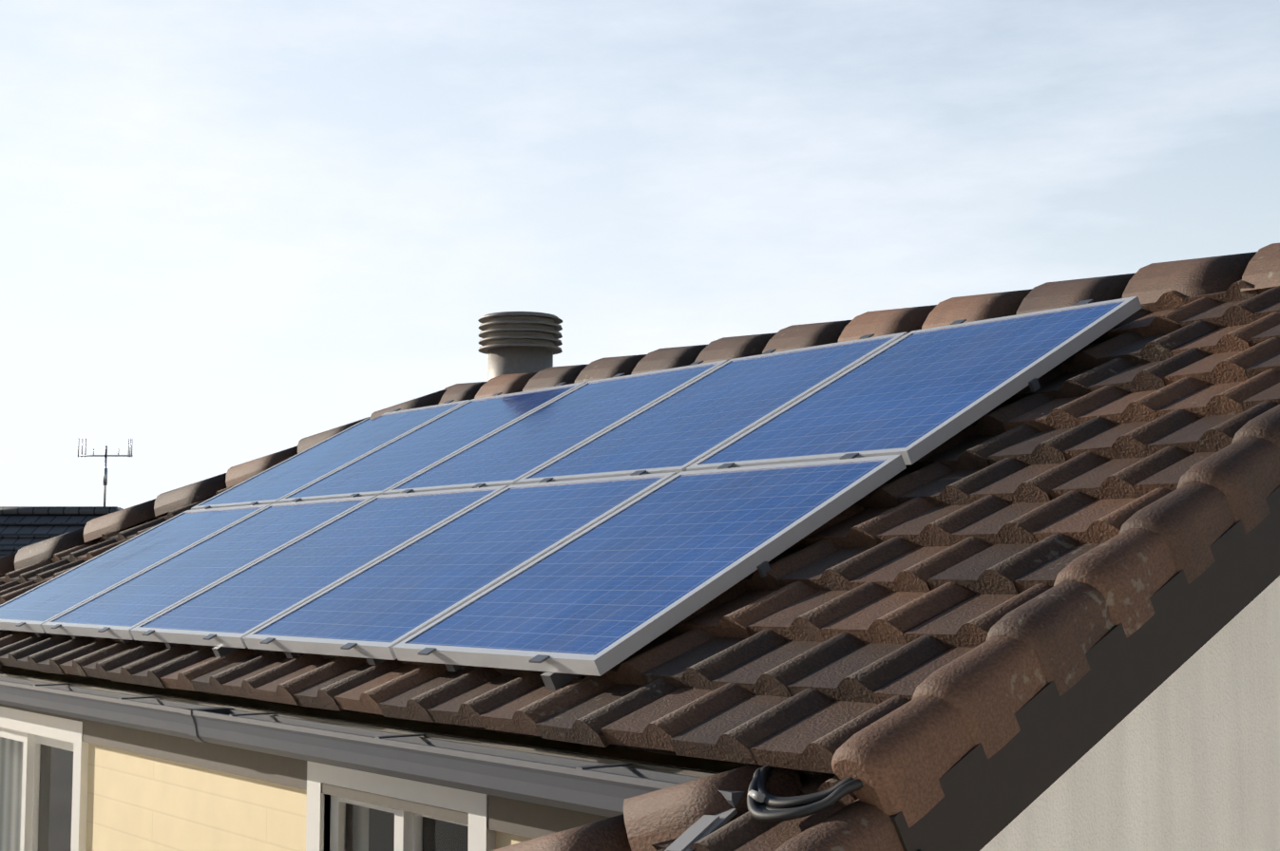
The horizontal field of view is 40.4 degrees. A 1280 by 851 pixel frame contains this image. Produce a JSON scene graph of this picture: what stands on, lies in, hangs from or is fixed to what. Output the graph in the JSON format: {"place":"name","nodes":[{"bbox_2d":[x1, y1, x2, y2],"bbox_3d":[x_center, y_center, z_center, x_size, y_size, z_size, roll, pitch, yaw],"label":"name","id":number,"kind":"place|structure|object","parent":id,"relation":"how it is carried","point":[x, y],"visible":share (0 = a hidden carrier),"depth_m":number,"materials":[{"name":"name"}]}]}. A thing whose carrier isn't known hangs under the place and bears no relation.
{"place":"outdoors","nodes":[
{"label":"outdoors","id":0,"kind":"place"},
{"bbox_2d":[0,515,101,557],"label":"roof","id":1,"kind":"structure","parent":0,"point":[28,530],"depth_m":33.49,"materials":[{"name":"grey tile"}]},
{"bbox_2d":[0,506,122,551],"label":"roof courses","id":2,"kind":"object","parent":1,"relation":"attached to","point":[54,510],"visible":0.06,"depth_m":33.98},
{"bbox_2d":[77,439,133,506],"bbox_3d":[-10.480,1.066,34.121,1.065,1.639,0.140,0,-5,1],"label":"antenna","id":3,"kind":"object","parent":2,"relation":"on","point":[105,455],"visible":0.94,"depth_m":34.15,"materials":[{"name":"grey metal"}]},
{"bbox_2d":[0,672,717,839],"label":"fascia board","id":4,"kind":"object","parent":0,"point":[521,818],"depth_m":5.07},
{"bbox_2d":[0,675,745,818],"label":"gutter","id":5,"kind":"object","parent":4,"relation":"attached to","point":[592,788],"visible":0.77,"depth_m":4.50,"materials":[{"name":"metal"}]},
{"bbox_2d":[1,666,836,776],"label":"roof deck","id":6,"kind":"structure","parent":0,"point":[625,747],"depth_m":4.26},
{"bbox_2d":[0,0,1279,509],"label":"sky","id":7,"kind":"structure","parent":0,"point":[233,233],"materials":[{"name":"blue"}]},
{"bbox_2d":[775,404,1279,850],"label":"roof edge tiles","id":8,"kind":"object","parent":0,"point":[906,757],"visible":0.98,"depth_m":3.37,"materials":[{"name":"brown ceramic"}]},
{"bbox_2d":[889,485,1279,850],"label":"roof barge boards","id":9,"kind":"object","parent":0,"point":[983,802],"visible":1,"depth_m":3.44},
{"bbox_2d":[979,575,1279,850],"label":"gable wall","id":10,"kind":"structure","parent":0,"point":[1185,756],"depth_m":3.72,"materials":[{"name":"white paint"}]},
{"label":"ground","id":11,"kind":"structure","parent":0,"visible":0},
{"bbox_2d":[0,667,821,850],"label":"house wall","id":12,"kind":"structure","parent":11,"relation":"on","point":[137,802],"depth_m":6.04,"materials":[{"name":"beige paint"}]},
{"bbox_2d":[0,706,88,850],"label":"window","id":13,"kind":"structure","parent":12,"relation":"attached to","point":[44,766],"depth_m":7.06,"materials":[{"name":"plastic"}]},
{"bbox_2d":[305,761,496,850],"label":"window","id":14,"kind":"structure","parent":12,"relation":"attached to","point":[335,824],"depth_m":4.72,"materials":[{"name":"plastic"}]},
{"bbox_2d":[0,242,1279,850],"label":"roof ridge caps","id":15,"kind":"object","parent":12,"relation":"on","point":[648,820],"visible":0.38,"depth_m":6.05,"materials":[{"name":"brown ceramic"}]},
{"bbox_2d":[477,311,562,381],"bbox_3d":[-0.619,-0.227,9.008,0.500,0.677,0.500,4,-6,-37],"label":"vent pipe","id":16,"kind":"object","parent":15,"relation":"on","point":[517,342],"visible":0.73,"depth_m":8.87,"materials":[{"name":"grey metal"}]},
{"bbox_2d":[0,279,1279,774],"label":"roof tiles","id":17,"kind":"object","parent":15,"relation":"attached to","point":[817,648],"visible":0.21,"depth_m":4.21,"materials":[{"name":"brown ceramic"}]},
{"bbox_2d":[0,299,1093,690],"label":"clamps","id":18,"kind":"object","parent":17,"relation":"attached to","point":[553,681],"visible":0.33,"depth_m":5.22,"materials":[{"name":"metal"}]},
{"bbox_2d":[0,503,270,633],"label":"solar panel","id":19,"kind":"object","parent":18,"relation":"on","point":[35,609],"visible":0.69,"depth_m":7.74,"materials":[{"name":"glass"}]},
{"bbox_2d":[41,496,376,640],"bbox_3d":[-1.732,0.562,7.010,1.021,0.552,0.948,4,-6,-37],"label":"solar panel","id":20,"kind":"object","parent":18,"relation":"on","point":[122,610],"visible":0.71,"depth_m":6.96,"materials":[{"name":"glass"}]},
{"bbox_2d":[130,485,507,649],"bbox_3d":[-1.149,0.494,6.238,1.021,0.552,0.948,4,-6,-37],"label":"solar panel","id":21,"kind":"object","parent":18,"relation":"on","point":[232,611],"visible":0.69,"depth_m":6.18,"materials":[{"name":"glass"}]},
{"bbox_2d":[191,400,469,510],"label":"solar panel","id":22,"kind":"object","parent":18,"relation":"on","point":[296,473],"visible":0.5,"depth_m":8.41,"materials":[{"name":"glass"}]},
{"bbox_2d":[277,382,586,503],"bbox_3d":[-0.915,0.091,7.668,1.021,0.552,0.948,4,-6,-37],"label":"solar panel","id":23,"kind":"object","parent":18,"relation":"on","point":[381,470],"visible":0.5,"depth_m":7.63,"materials":[{"name":"glass"}]},
{"bbox_2d":[242,472,676,660],"bbox_3d":[-0.566,0.426,5.466,1.021,0.552,0.948,4,-6,-37],"label":"solar panel","id":24,"kind":"object","parent":18,"relation":"on","point":[380,609],"visible":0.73,"depth_m":5.40,"materials":[{"name":"glass"}]},
{"bbox_2d":[382,360,728,495],"bbox_3d":[-0.332,0.023,6.896,1.021,0.552,0.948,4,-6,-37],"label":"solar panel","id":25,"kind":"object","parent":18,"relation":"on","point":[514,452],"visible":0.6,"depth_m":6.86,"materials":[{"name":"glass"}]},
{"bbox_2d":[392,454,906,676],"bbox_3d":[0.018,0.359,4.694,1.021,0.552,0.948,4,-6,-37],"label":"solar panel","id":26,"kind":"object","parent":18,"relation":"on","point":[606,594],"visible":0.92,"depth_m":4.58,"materials":[{"name":"glass"}]},
{"bbox_2d":[515,331,907,484],"bbox_3d":[0.251,-0.044,6.124,1.021,0.552,0.948,4,-6,-37],"label":"solar panel","id":27,"kind":"object","parent":18,"relation":"on","point":[683,429],"visible":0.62,"depth_m":6.08,"materials":[{"name":"glass"}]},
{"bbox_2d":[686,296,1141,471],"bbox_3d":[0.835,-0.112,5.352,1.021,0.552,0.948,4,-6,-37],"label":"solar panel","id":28,"kind":"object","parent":18,"relation":"on","point":[912,397],"visible":0.83,"depth_m":5.26,"materials":[{"name":"glass"}]},
{"bbox_2d":[651,775,858,850],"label":"roof tiles","id":29,"kind":"object","parent":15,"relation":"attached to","point":[747,831],"visible":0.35,"depth_m":3.22,"materials":[{"name":"brown ceramic"}]},
{"bbox_2d":[664,808,737,850],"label":"metal flashing","id":30,"kind":"object","parent":29,"relation":"on","point":[702,827],"visible":0.84,"depth_m":3.28,"materials":[{"name":"grey metal"}]},
{"bbox_2d":[746,765,863,822],"bbox_3d":[0.312,0.674,3.256,0.270,0.106,0.378,4,-6,-37],"label":"cable bundle","id":31,"kind":"object","parent":15,"relation":"on","point":[763,805],"visible":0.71,"depth_m":3.15,"materials":[{"name":"black"}]}
]}

